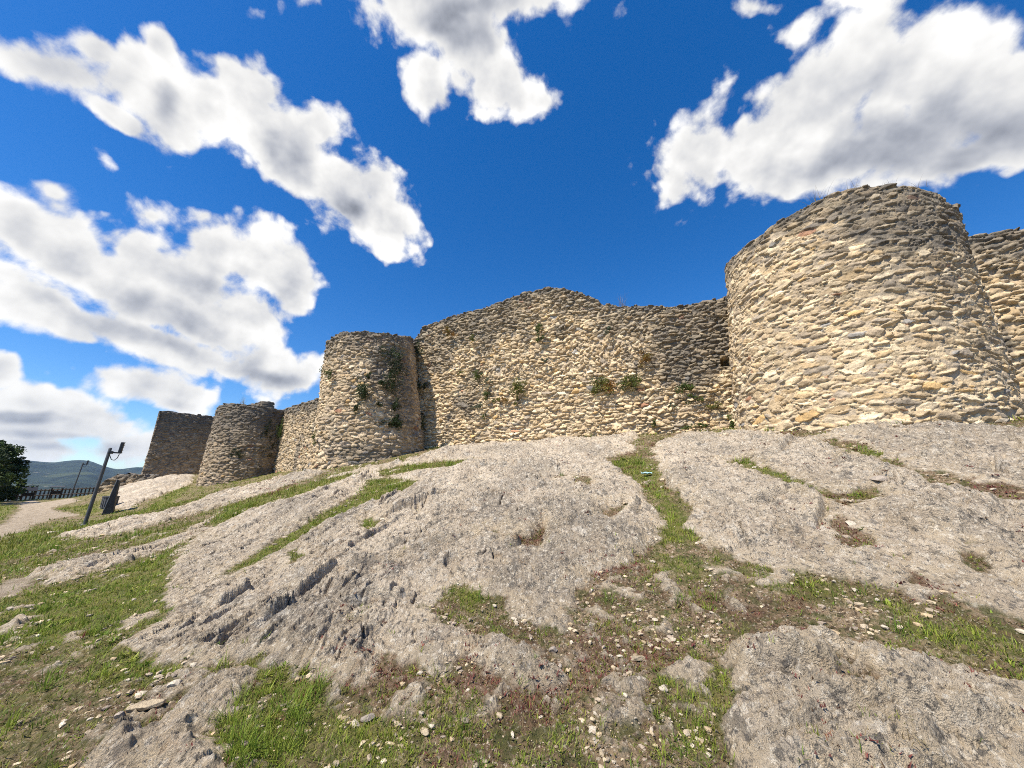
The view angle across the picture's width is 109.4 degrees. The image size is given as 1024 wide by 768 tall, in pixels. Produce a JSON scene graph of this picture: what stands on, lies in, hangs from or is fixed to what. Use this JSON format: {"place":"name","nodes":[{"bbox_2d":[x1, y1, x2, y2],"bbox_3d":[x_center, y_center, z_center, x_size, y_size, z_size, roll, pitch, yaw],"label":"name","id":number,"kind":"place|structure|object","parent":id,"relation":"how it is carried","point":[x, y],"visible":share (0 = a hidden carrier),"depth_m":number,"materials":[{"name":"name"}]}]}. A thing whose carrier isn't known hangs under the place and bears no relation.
{"place":"outdoors","nodes":[
{"label":"outdoors","id":0,"kind":"place"},
{"bbox_2d":[0,498,80,597],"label":"path","id":1,"kind":"structure","parent":0,"point":[32,512],"depth_m":17.26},
{"bbox_2d":[4,460,142,500],"bbox_3d":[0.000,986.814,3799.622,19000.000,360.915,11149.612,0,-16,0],"label":"hills","id":2,"kind":"structure","parent":0,"point":[45,475],"depth_m":2159.01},
{"bbox_2d":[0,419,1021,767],"bbox_3d":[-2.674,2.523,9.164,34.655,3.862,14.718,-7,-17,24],"label":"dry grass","id":3,"kind":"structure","parent":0,"point":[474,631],"depth_m":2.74,"materials":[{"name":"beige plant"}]},
{"bbox_2d":[0,418,1023,767],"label":"ground","id":4,"kind":"structure","parent":0,"point":[656,604],"depth_m":2.68,"materials":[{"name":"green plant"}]},
{"bbox_2d":[0,448,27,497],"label":"evergreen tree","id":5,"kind":"object","parent":4,"relation":"on","point":[4,478],"visible":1,"depth_m":31.59,"materials":[{"name":"green plant"}]},
{"bbox_2d":[0,439,31,500],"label":"evergreen tree","id":6,"kind":"object","parent":4,"relation":"on","point":[13,452],"visible":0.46,"depth_m":34.28,"materials":[{"name":"green plant"}]},
{"bbox_2d":[7,479,37,500],"bbox_3d":[-49.332,10.605,36.271,2.396,2.408,2.371,-12,-19,36],"label":"shrub","id":7,"kind":"object","parent":4,"relation":"on","point":[23,483],"visible":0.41,"depth_m":36.21,"materials":[{"name":"green plant"}]},
{"bbox_2d":[19,487,37,499],"bbox_3d":[-48.238,10.964,36.165,0.425,1.356,1.000,-8,-17,27],"label":"lectern sign","id":8,"kind":"object","parent":4,"relation":"on","point":[34,489],"visible":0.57,"depth_m":36.29,"materials":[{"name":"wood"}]},
{"bbox_2d":[17,487,94,499],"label":"wooden fence","id":9,"kind":"object","parent":4,"relation":"on","point":[65,489],"visible":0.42,"depth_m":40.03,"materials":[{"name":"brown wood"}]},
{"bbox_2d":[48,486,65,498],"bbox_3d":[-46.708,11.147,37.158,1.000,1.384,0.547,13,-20,-38],"label":"lectern sign","id":10,"kind":"object","parent":4,"relation":"on","point":[56,492],"visible":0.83,"depth_m":37.20,"materials":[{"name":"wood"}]},
{"bbox_2d":[69,460,89,497],"bbox_3d":[-37.757,8.606,31.509,0.405,3.910,0.200,14,-20,-33],"label":"lamp post","id":11,"kind":"object","parent":4,"relation":"on","point":[87,463],"visible":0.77,"depth_m":31.60,"materials":[{"name":"grey metal"}]},
{"bbox_2d":[80,442,124,525],"bbox_3d":[-13.510,3.393,11.949,0.405,2.960,0.200,15,-20,-38],"label":"lamp post","id":12,"kind":"object","parent":4,"relation":"on","point":[96,489],"visible":0.91,"depth_m":11.92,"materials":[{"name":"grey metal"}]},
{"bbox_2d":[99,496,119,508],"bbox_3d":[-21.561,6.351,19.430,0.670,0.660,0.670,8,-18,-28],"label":"litter bin","id":13,"kind":"object","parent":4,"relation":"on","point":[104,501],"visible":0.48,"depth_m":19.18,"materials":[{"name":"metal"}]},
{"bbox_2d":[101,480,120,514],"bbox_3d":[-20.047,5.716,18.208,0.387,1.772,0.563,13,-20,-38],"label":"information totem","id":14,"kind":"object","parent":4,"relation":"on","point":[109,507],"visible":0.81,"depth_m":18.02,"materials":[{"name":"grey metal"}]},
{"bbox_2d":[196,403,284,486],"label":"round tower","id":15,"kind":"structure","parent":4,"relation":"on","point":[241,427],"depth_m":26.11,"materials":[{"name":"beige stone"}]},
{"bbox_2d":[228,448,244,457],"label":"wall plant","id":16,"kind":"object","parent":15,"relation":"attached to","point":[237,453],"depth_m":25.56,"materials":[{"name":"green plant"}]},
{"bbox_2d":[213,401,274,416],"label":"curtain wall","id":17,"kind":"structure","parent":15,"relation":"part of","point":[267,404],"depth_m":30.25,"materials":[{"name":"grey stone"}]},
{"bbox_2d":[262,420,273,441],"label":"wall plant","id":18,"kind":"object","parent":15,"relation":"attached to","point":[269,422],"depth_m":27.01,"materials":[{"name":"green plant"}]},
{"bbox_2d":[260,441,278,458],"bbox_3d":[-18.047,4.888,26.935,0.537,1.447,1.298,-9,-18,29],"label":"wall plant","id":19,"kind":"object","parent":15,"relation":"attached to","point":[271,448],"depth_m":26.90,"materials":[{"name":"green plant"}]},
{"bbox_2d":[273,398,318,472],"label":"curtain wall","id":20,"kind":"structure","parent":4,"relation":"on","point":[294,445],"depth_m":25.30,"materials":[{"name":"beige stone"}]},
{"bbox_2d":[276,419,283,438],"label":"wall plant","id":21,"kind":"object","parent":20,"relation":"attached to","point":[280,430],"depth_m":27.32,"materials":[{"name":"green plant"}]},
{"bbox_2d":[350,719,359,727],"bbox_3d":[-0.944,2.035,2.163,0.072,0.038,0.048,-7,-7,24],"label":"loose stone","id":22,"kind":"object","parent":4,"relation":"on","point":[353,722],"visible":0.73,"depth_m":2.17,"materials":[{"name":"beige stone"}]},
{"bbox_2d":[308,330,425,469],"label":"round tower","id":23,"kind":"structure","parent":4,"relation":"on","point":[345,435],"depth_m":15.59,"materials":[{"name":"beige stone"}]},
{"bbox_2d":[312,431,317,444],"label":"wall plant","id":24,"kind":"object","parent":23,"relation":"attached to","point":[313,437],"depth_m":15.01,"materials":[{"name":"green plant"}]},
{"bbox_2d":[319,366,332,378],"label":"wall plant","id":25,"kind":"object","parent":23,"relation":"attached to","point":[327,372],"depth_m":15.56,"materials":[{"name":"green plant"}]},
{"bbox_2d":[353,402,360,414],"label":"wall plant","id":26,"kind":"object","parent":23,"relation":"attached to","point":[355,408],"depth_m":14.97,"materials":[{"name":"green plant"}]},
{"bbox_2d":[356,377,373,402],"bbox_3d":[-6.159,0.269,15.156,0.694,1.132,0.572,12,-19,-37],"label":"wall plant","id":27,"kind":"object","parent":23,"relation":"attached to","point":[361,389],"depth_m":15.07,"materials":[{"name":"green plant"}]},
{"bbox_2d":[380,414,403,429],"bbox_3d":[-5.087,1.606,15.404,1.003,0.727,0.560,3,-16,-10],"label":"wall plant","id":28,"kind":"object","parent":23,"relation":"attached to","point":[395,422],"depth_m":15.38,"materials":[{"name":"green plant"}]},
{"bbox_2d":[378,341,408,379],"bbox_3d":[-5.187,-1.037,15.964,1.434,1.792,0.517,10,-18,-33],"label":"wall plant","id":29,"kind":"object","parent":23,"relation":"attached to","point":[397,355],"depth_m":16.02,"materials":[{"name":"green plant"}]},
{"bbox_2d":[382,361,404,396],"bbox_3d":[-5.137,-0.230,15.722,1.041,1.666,0.650,10,-18,-31],"label":"wall plant","id":30,"kind":"object","parent":23,"relation":"attached to","point":[390,377],"depth_m":15.70,"materials":[{"name":"green plant"}]},
{"bbox_2d":[392,398,401,410],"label":"wall plant","id":31,"kind":"object","parent":23,"relation":"attached to","point":[395,404],"depth_m":15.51,"materials":[{"name":"green plant"}]},
{"bbox_2d":[414,338,424,359],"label":"wall plant","id":32,"kind":"object","parent":23,"relation":"attached to","point":[417,351],"depth_m":18.47,"materials":[{"name":"green plant"}]},
{"bbox_2d":[421,412,425,429],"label":"wall plant","id":33,"kind":"object","parent":23,"relation":"attached to","point":[423,420],"depth_m":17.19,"materials":[{"name":"green plant"}]},
{"bbox_2d":[360,713,374,722],"bbox_3d":[-0.877,2.024,2.200,0.069,0.038,0.069,-11,-19,35],"label":"loose stone","id":34,"kind":"object","parent":4,"relation":"on","point":[365,718],"visible":0.88,"depth_m":2.19,"materials":[{"name":"grey stone"}]},
{"bbox_2d":[420,726,428,735],"bbox_3d":[-0.501,1.995,2.082,0.045,0.022,0.076,12,-16,-35],"label":"loose stone","id":35,"kind":"object","parent":4,"relation":"on","point":[425,731],"visible":1,"depth_m":2.07,"materials":[{"name":"beige stone"}]},
{"bbox_2d":[24,450,911,758],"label":"broadleaf weeds","id":36,"kind":"object","parent":4,"relation":"on","point":[286,662],"visible":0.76,"depth_m":2.89,"materials":[{"name":"green plant"}]},
{"bbox_2d":[0,420,1023,767],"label":"bedrock","id":37,"kind":"structure","parent":4,"relation":"on","point":[922,526],"depth_m":3.77,"materials":[{"name":"grey stone"}]},
{"bbox_2d":[114,711,125,718],"bbox_3d":[-2.446,2.068,2.266,0.049,0.038,0.062,-6,-17,21],"label":"loose stone","id":38,"kind":"object","parent":37,"relation":"on","point":[117,715],"visible":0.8,"depth_m":2.25,"materials":[{"name":"white stone"}]},
{"bbox_2d":[98,472,162,492],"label":"ruined wall","id":39,"kind":"structure","parent":37,"relation":"on","point":[108,484],"depth_m":28.87,"materials":[{"name":"beige stone"}]},
{"bbox_2d":[125,699,165,711],"bbox_3d":[-2.349,2.065,2.331,0.204,0.058,0.121,-1,-12,-15],"label":"loose stone","id":40,"kind":"object","parent":37,"relation":"on","point":[146,705],"visible":0.99,"depth_m":2.30,"materials":[{"name":"beige stone"}]},
{"bbox_2d":[166,679,182,687],"bbox_3d":[-2.365,2.111,2.543,0.088,0.060,0.077,7,-17,-23],"label":"loose stone","id":41,"kind":"object","parent":37,"relation":"on","point":[174,683],"visible":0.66,"depth_m":2.52,"materials":[{"name":"grey stone"}]},
{"bbox_2d":[141,411,213,475],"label":"square tower","id":42,"kind":"structure","parent":37,"relation":"on","point":[178,443],"depth_m":33.23,"materials":[{"name":"grey stone"}]},
{"bbox_2d":[40,430,999,766],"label":"crack grass","id":43,"kind":"structure","parent":37,"relation":"on","point":[628,670],"depth_m":2.48,"materials":[{"name":"green plant"}]},
{"bbox_2d":[429,415,1021,447],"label":"wall foot weeds","id":44,"kind":"object","parent":37,"relation":"on","point":[837,424],"depth_m":8.14,"materials":[{"name":"green plant"}]},
{"bbox_2d":[869,475,888,481],"bbox_3d":[4.988,1.295,4.920,0.197,0.114,0.203,-2,-16,8],"label":"loose stone","id":45,"kind":"object","parent":37,"relation":"on","point":[880,478],"visible":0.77,"depth_m":4.87,"materials":[{"name":"white stone"}]},
{"bbox_2d":[0,425,1023,767],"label":"gravel","id":46,"kind":"structure","parent":4,"relation":"on","point":[452,739],"depth_m":2.65,"materials":[{"name":"beige gravel"}]},
{"bbox_2d":[0,415,1023,603],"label":"grass","id":47,"kind":"structure","parent":4,"relation":"on","point":[61,530],"depth_m":9.63,"materials":[{"name":"green plant"}]},
{"bbox_2d":[549,646,557,652],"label":"loose stone","id":48,"kind":"object","parent":4,"relation":"on","point":[553,649],"visible":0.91,"depth_m":2.70,"materials":[{"name":"grey stone"}]},
{"bbox_2d":[89,417,1023,767],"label":"sedum","id":49,"kind":"object","parent":4,"relation":"on","point":[255,681],"visible":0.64,"depth_m":2.58,"materials":[{"name":"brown plant"}]},
{"bbox_2d":[413,286,734,448],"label":"curtain wall","id":50,"kind":"structure","parent":4,"relation":"on","point":[577,347],"depth_m":15.41,"materials":[{"name":"beige stone"}]},
{"bbox_2d":[416,381,429,388],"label":"wall plant","id":51,"kind":"object","parent":50,"relation":"attached to","point":[424,385],"depth_m":17.93,"materials":[{"name":"green plant"}]},
{"bbox_2d":[443,326,454,335],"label":"wall plant","id":52,"kind":"object","parent":50,"relation":"attached to","point":[448,331],"depth_m":18.13,"materials":[{"name":"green plant"}]},
{"bbox_2d":[471,403,482,408],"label":"wall plant","id":53,"kind":"object","parent":50,"relation":"attached to","point":[477,406],"depth_m":16.42,"materials":[{"name":"green plant"}]},
{"bbox_2d":[472,369,483,381],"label":"wall plant","id":54,"kind":"object","parent":50,"relation":"attached to","point":[476,375],"depth_m":16.77,"materials":[{"name":"green plant"}]},
{"bbox_2d":[482,391,492,399],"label":"wall plant","id":55,"kind":"object","parent":50,"relation":"attached to","point":[486,394],"depth_m":16.43,"materials":[{"name":"green plant"}]},
{"bbox_2d":[484,377,492,387],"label":"wall plant","id":56,"kind":"object","parent":50,"relation":"attached to","point":[486,380],"depth_m":16.54,"materials":[{"name":"green plant"}]},
{"bbox_2d":[492,398,501,404],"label":"wall plant","id":57,"kind":"object","parent":50,"relation":"attached to","point":[497,399],"depth_m":16.04,"materials":[{"name":"green plant"}]},
{"bbox_2d":[510,377,527,395],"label":"wall plant","id":58,"kind":"object","parent":50,"relation":"attached to","point":[518,388],"depth_m":15.76,"materials":[{"name":"green plant"}]},
{"bbox_2d":[535,323,542,332],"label":"wall plant","id":59,"kind":"object","parent":50,"relation":"attached to","point":[538,328],"depth_m":16.05,"materials":[{"name":"green plant"}]},
{"bbox_2d":[536,334,544,341],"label":"wall plant","id":60,"kind":"object","parent":50,"relation":"attached to","point":[538,338],"depth_m":16.09,"materials":[{"name":"green plant"}]},
{"bbox_2d":[587,376,616,396],"bbox_3d":[3.602,0.065,14.433,1.153,0.900,0.637,-7,-17,22],"label":"wall plant","id":61,"kind":"object","parent":50,"relation":"attached to","point":[606,381],"depth_m":14.41,"materials":[{"name":"green plant"}]},
{"bbox_2d":[604,326,610,334],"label":"wall plant","id":62,"kind":"object","parent":50,"relation":"attached to","point":[608,328],"depth_m":14.89,"materials":[{"name":"green plant"}]},
{"bbox_2d":[616,374,641,391],"bbox_3d":[4.508,-0.071,14.003,1.014,0.742,0.556,-7,-17,22],"label":"wall plant","id":63,"kind":"object","parent":50,"relation":"attached to","point":[634,384],"depth_m":13.99,"materials":[{"name":"green plant"}]},
{"bbox_2d":[638,350,652,366],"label":"wall plant","id":64,"kind":"object","parent":50,"relation":"attached to","point":[646,357],"depth_m":14.03,"materials":[{"name":"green plant"}]},
{"bbox_2d":[675,382,695,392],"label":"wall plant","id":65,"kind":"object","parent":50,"relation":"attached to","point":[688,387],"depth_m":13.20,"materials":[{"name":"green plant"}]},
{"bbox_2d":[681,423,707,429],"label":"wall plant","id":66,"kind":"object","parent":50,"relation":"attached to","point":[695,426],"depth_m":12.74,"materials":[{"name":"green plant"}]},
{"bbox_2d":[685,394,703,403],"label":"wall plant","id":67,"kind":"object","parent":50,"relation":"attached to","point":[695,397],"depth_m":12.95,"materials":[{"name":"green plant"}]},
{"bbox_2d":[705,401,722,408],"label":"wall plant","id":68,"kind":"object","parent":50,"relation":"attached to","point":[714,405],"depth_m":12.63,"materials":[{"name":"green plant"}]},
{"bbox_2d":[727,414,735,427],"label":"wall plant","id":69,"kind":"object","parent":50,"relation":"attached to","point":[732,424],"depth_m":12.31,"materials":[{"name":"green plant"}]},
{"bbox_2d":[589,725,595,732],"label":"loose stone","id":70,"kind":"object","parent":4,"relation":"on","point":[591,727],"visible":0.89,"depth_m":1.99,"materials":[{"name":"white stone"}]},
{"bbox_2d":[630,655,645,660],"bbox_3d":[0.887,1.944,2.576,0.097,0.036,0.105,13,-28,-25],"label":"loose stone","id":71,"kind":"object","parent":4,"relation":"on","point":[638,658],"visible":0.96,"depth_m":2.54,"materials":[{"name":"beige stone"}]},
{"bbox_2d":[659,685,667,691],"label":"loose stone","id":72,"kind":"object","parent":4,"relation":"on","point":[661,688],"visible":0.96,"depth_m":2.27,"materials":[{"name":"beige stone"}]},
{"bbox_2d":[375,415,1023,462],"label":"fallen rubble","id":73,"kind":"object","parent":4,"relation":"on","point":[1003,420],"visible":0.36,"depth_m":7.54,"materials":[{"name":"beige stone"}]},
{"bbox_2d":[845,520,856,525],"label":"loose stone","id":74,"kind":"object","parent":4,"relation":"on","point":[849,523],"visible":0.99,"depth_m":4.09,"materials":[{"name":"beige stone"}]},
{"bbox_2d":[724,183,1023,430],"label":"round tower","id":75,"kind":"structure","parent":4,"relation":"on","point":[863,304],"depth_m":8.49,"materials":[{"name":"beige stone"}]},
{"bbox_2d":[968,227,1023,393],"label":"curtain wall","id":76,"kind":"structure","parent":4,"relation":"on","point":[998,256],"depth_m":10.73,"materials":[{"name":"beige stone"}]},
{"bbox_2d":[0,417,1023,767],"bbox_3d":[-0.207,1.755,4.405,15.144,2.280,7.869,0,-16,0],"label":"grass","id":77,"kind":"structure","parent":0,"point":[262,674],"depth_m":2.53,"materials":[{"name":"green plant"}]},
{"bbox_2d":[0,0,1023,468],"label":"sky","id":78,"kind":"structure","parent":0,"point":[197,197],"materials":[{"name":"blue"}]}
]}

